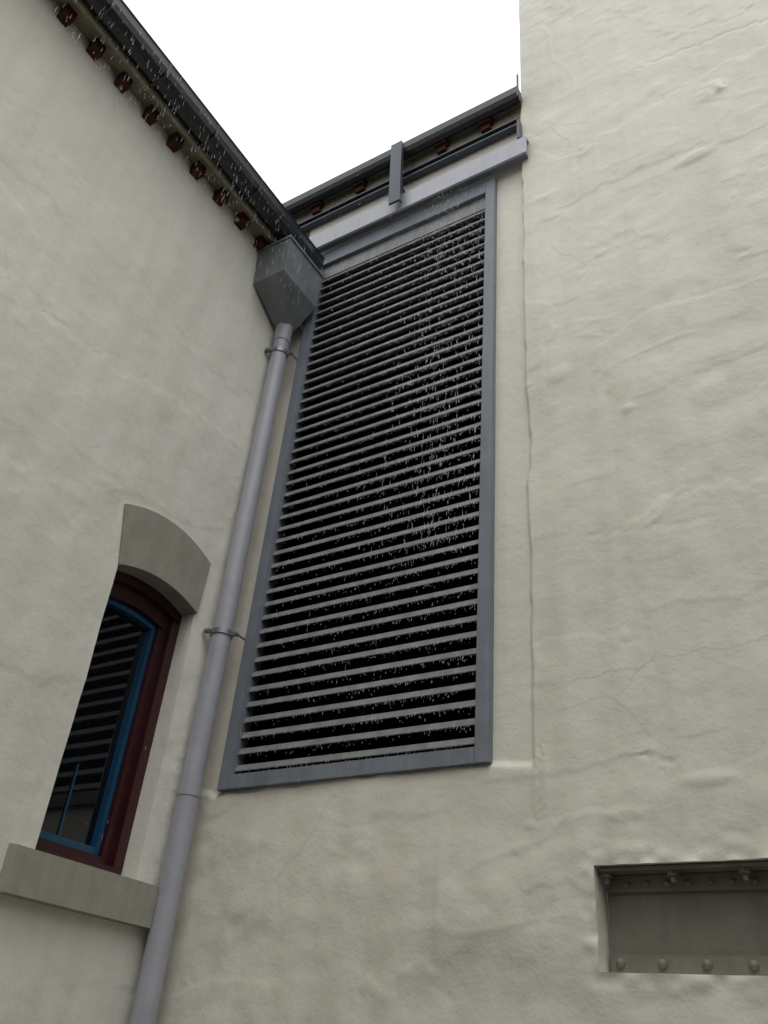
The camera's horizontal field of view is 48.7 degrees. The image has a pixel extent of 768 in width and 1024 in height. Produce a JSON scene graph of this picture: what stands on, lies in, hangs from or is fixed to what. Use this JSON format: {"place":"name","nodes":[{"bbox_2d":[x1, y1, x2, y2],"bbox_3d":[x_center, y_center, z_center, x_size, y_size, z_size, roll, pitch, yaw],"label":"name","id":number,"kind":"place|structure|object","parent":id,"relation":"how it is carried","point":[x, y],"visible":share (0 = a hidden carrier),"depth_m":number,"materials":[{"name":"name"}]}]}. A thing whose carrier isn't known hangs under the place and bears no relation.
{"place":"outdoors","nodes":[
{"label":"outdoors","id":0,"kind":"place"},
{"bbox_2d":[49,1,483,965],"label":"rain","id":1,"kind":"object","parent":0,"point":[391,411],"visible":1,"depth_m":6.10,"materials":[{"name":"clear liquid"}]},
{"label":"ground","id":2,"kind":"structure","parent":0,"visible":0},
{"bbox_2d":[0,0,275,1023],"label":"rendered wall","id":3,"kind":"structure","parent":2,"relation":"on","point":[136,328],"depth_m":5.42,"materials":[{"name":"beige paint"}]},
{"bbox_2d":[0,843,158,927],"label":"window sill","id":4,"kind":"structure","parent":3,"relation":"attached to","point":[35,875],"depth_m":4.36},
{"bbox_2d":[35,571,181,874],"bbox_3d":[-1.663,1.180,5.130,0.115,1.830,0.702,-15,-39,28],"label":"sash window","id":5,"kind":"structure","parent":3,"relation":"attached to","point":[158,610],"depth_m":5.28,"materials":[{"name":"red wood"}]},
{"bbox_2d":[57,764,78,835],"bbox_3d":[-1.790,1.630,4.815,0.009,0.405,0.010,-15,-39,28],"label":"meeting bead","id":6,"kind":"object","parent":5,"relation":"attached to","point":[67,801],"visible":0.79,"depth_m":4.81,"materials":[{"name":"blue wood"}]},
{"bbox_2d":[41,606,145,845],"bbox_3d":[-1.737,1.232,5.137,0.012,1.620,0.580,-15,-39,28],"label":"glass","id":7,"kind":"object","parent":5,"relation":"attached to","point":[91,744],"visible":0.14,"depth_m":5.10,"materials":[{"name":"black glass"}]},
{"bbox_2d":[39,598,155,854],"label":"sash rails","id":8,"kind":"object","parent":5,"relation":"attached to","point":[149,628],"visible":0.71,"depth_m":5.21,"materials":[{"name":"blue wood"}]},
{"bbox_2d":[56,3,267,251],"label":"rafter tails","id":9,"kind":"object","parent":3,"relation":"attached to","point":[174,143],"visible":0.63,"depth_m":6.54,"materials":[{"name":"brown wood"}]},
{"bbox_2d":[54,0,272,244],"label":"soffit board","id":10,"kind":"object","parent":3,"relation":"on","point":[82,23],"depth_m":6.54,"materials":[{"name":"beige wood"}]},
{"bbox_2d":[72,0,277,241],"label":"fascia board","id":11,"kind":"object","parent":10,"relation":"attached to","point":[126,60],"depth_m":6.54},
{"bbox_2d":[117,504,210,615],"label":"arched lintel","id":12,"kind":"structure","parent":3,"relation":"attached to","point":[166,558],"depth_m":5.58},
{"bbox_2d":[129,323,297,1023],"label":"downpipe","id":13,"kind":"object","parent":3,"relation":"attached to","point":[146,1002],"visible":0.99,"depth_m":5.40,"materials":[{"name":"grey metal"}]},
{"bbox_2d":[254,234,323,331],"bbox_3d":[-0.849,-1.963,7.405,0.364,0.630,0.517,-15,-39,28],"label":"rainwater hopper","id":14,"kind":"object","parent":13,"relation":"on","point":[277,297],"visible":0.98,"depth_m":7.32,"materials":[{"name":"metal"}]},
{"bbox_2d":[155,0,767,1023],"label":"rendered wall","id":15,"kind":"structure","parent":2,"relation":"on","point":[631,592],"depth_m":4.65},
{"bbox_2d":[217,177,496,791],"bbox_3d":[0.050,-0.456,6.329,1.845,4.980,0.387,-15,-39,28],"label":"louvre vent","id":16,"kind":"object","parent":15,"relation":"attached to","point":[257,708],"visible":0.88,"depth_m":5.98,"materials":[{"name":"grey metal"}]},
{"bbox_2d":[388,140,405,205],"bbox_3d":[0.150,-3.073,7.838,0.166,0.925,0.185,-15,-39,28],"label":"steel standard","id":17,"kind":"object","parent":15,"relation":"attached to","point":[396,190],"visible":0.93,"depth_m":7.75,"materials":[{"name":"grey metal"}]},
{"bbox_2d":[310,117,492,215],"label":"eave brackets","id":18,"kind":"object","parent":15,"relation":"attached to","point":[485,126],"visible":0.62,"depth_m":7.88,"materials":[{"name":"brown wood"}]},
{"bbox_2d":[292,103,520,217],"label":"eave soffit","id":19,"kind":"structure","parent":15,"relation":"attached to","point":[415,156],"depth_m":8.09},
{"bbox_2d":[294,107,520,222],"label":"eave fascia","id":20,"kind":"structure","parent":15,"relation":"attached to","point":[454,143],"depth_m":8.04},
{"bbox_2d":[298,117,519,231],"bbox_3d":[-1.491,-2.657,8.848,6.262,0.095,0.064,-15,-39,28],"label":"steel rail","id":21,"kind":"object","parent":15,"relation":"attached to","point":[448,157],"visible":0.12,"depth_m":7.84,"materials":[{"name":"grey metal"}]},
{"bbox_2d":[309,136,528,252],"bbox_3d":[0.237,-2.780,7.587,2.245,0.255,0.080,-15,-39,28],"label":"header flashing","id":22,"kind":"object","parent":15,"relation":"attached to","point":[491,163],"visible":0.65,"depth_m":7.46,"materials":[{"name":"metal"}]},
{"bbox_2d":[517,119,521,138],"bbox_3d":[1.156,-3.255,7.252,0.023,0.270,0.058,-15,-39,28],"label":"corner flashing strip","id":23,"kind":"object","parent":15,"relation":"attached to","point":[519,130],"visible":0.86,"depth_m":7.24,"materials":[{"name":"grey metal"}]},
{"bbox_2d":[607,890,767,954],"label":"web","id":24,"kind":"object","parent":15,"relation":"attached to","point":[709,923],"visible":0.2,"depth_m":3.66,"materials":[{"name":"green paint"}]},
{"bbox_2d":[601,867,759,970],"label":"rivets","id":25,"kind":"object","parent":24,"relation":"attached to","point":[707,964],"visible":1,"depth_m":3.67,"materials":[{"name":"green paint"}]},
{"bbox_2d":[599,861,767,875],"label":"top flange","id":26,"kind":"object","parent":24,"relation":"attached to","point":[691,868],"visible":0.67,"depth_m":3.70,"materials":[{"name":"green paint"}]},
{"bbox_2d":[607,871,767,893],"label":"top angle","id":27,"kind":"object","parent":15,"relation":"attached to","point":[698,880],"visible":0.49,"depth_m":3.72,"materials":[{"name":"green paint"}]},
{"bbox_2d":[610,954,767,975],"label":"bottom angle","id":28,"kind":"object","parent":15,"relation":"on","point":[692,964],"visible":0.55,"depth_m":3.55,"materials":[{"name":"green paint"}]},
{"bbox_3d":[-1.495,1.117,7.021,6.200,8.950,0.540,-15,-39,28],"label":"wall","id":29,"kind":"object","parent":2,"relation":"on","visible":0},
{"bbox_2d":[282,86,520,215],"bbox_3d":[-1.489,-2.968,8.980,6.288,0.163,0.095,-15,-39,28],"label":"eave gutter","id":30,"kind":"object","parent":29,"relation":"attached to","point":[477,114],"visible":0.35,"depth_m":7.98,"materials":[{"name":"grey metal"}]},
{"bbox_2d":[516,74,518,96],"bbox_3d":[1.186,-3.790,7.539,0.014,0.340,0.015,-15,-39,28],"label":"corner bracket","id":31,"kind":"object","parent":30,"relation":"attached to","point":[517,81],"visible":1,"depth_m":7.54,"materials":[{"name":"grey metal"}]},
{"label":"roof slope","id":32,"kind":"object","parent":29,"relation":"on","visible":0},
{"bbox_2d":[82,0,324,269],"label":"eave gutter","id":33,"kind":"object","parent":32,"relation":"attached to","point":[191,116],"visible":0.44,"depth_m":6.60,"materials":[{"name":"grey metal"}]},
{"bbox_2d":[93,0,300,241],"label":"gutter straps","id":34,"kind":"object","parent":33,"relation":"attached to","point":[104,12],"visible":0.92,"depth_m":6.36,"materials":[{"name":"grey metal"}]}
]}

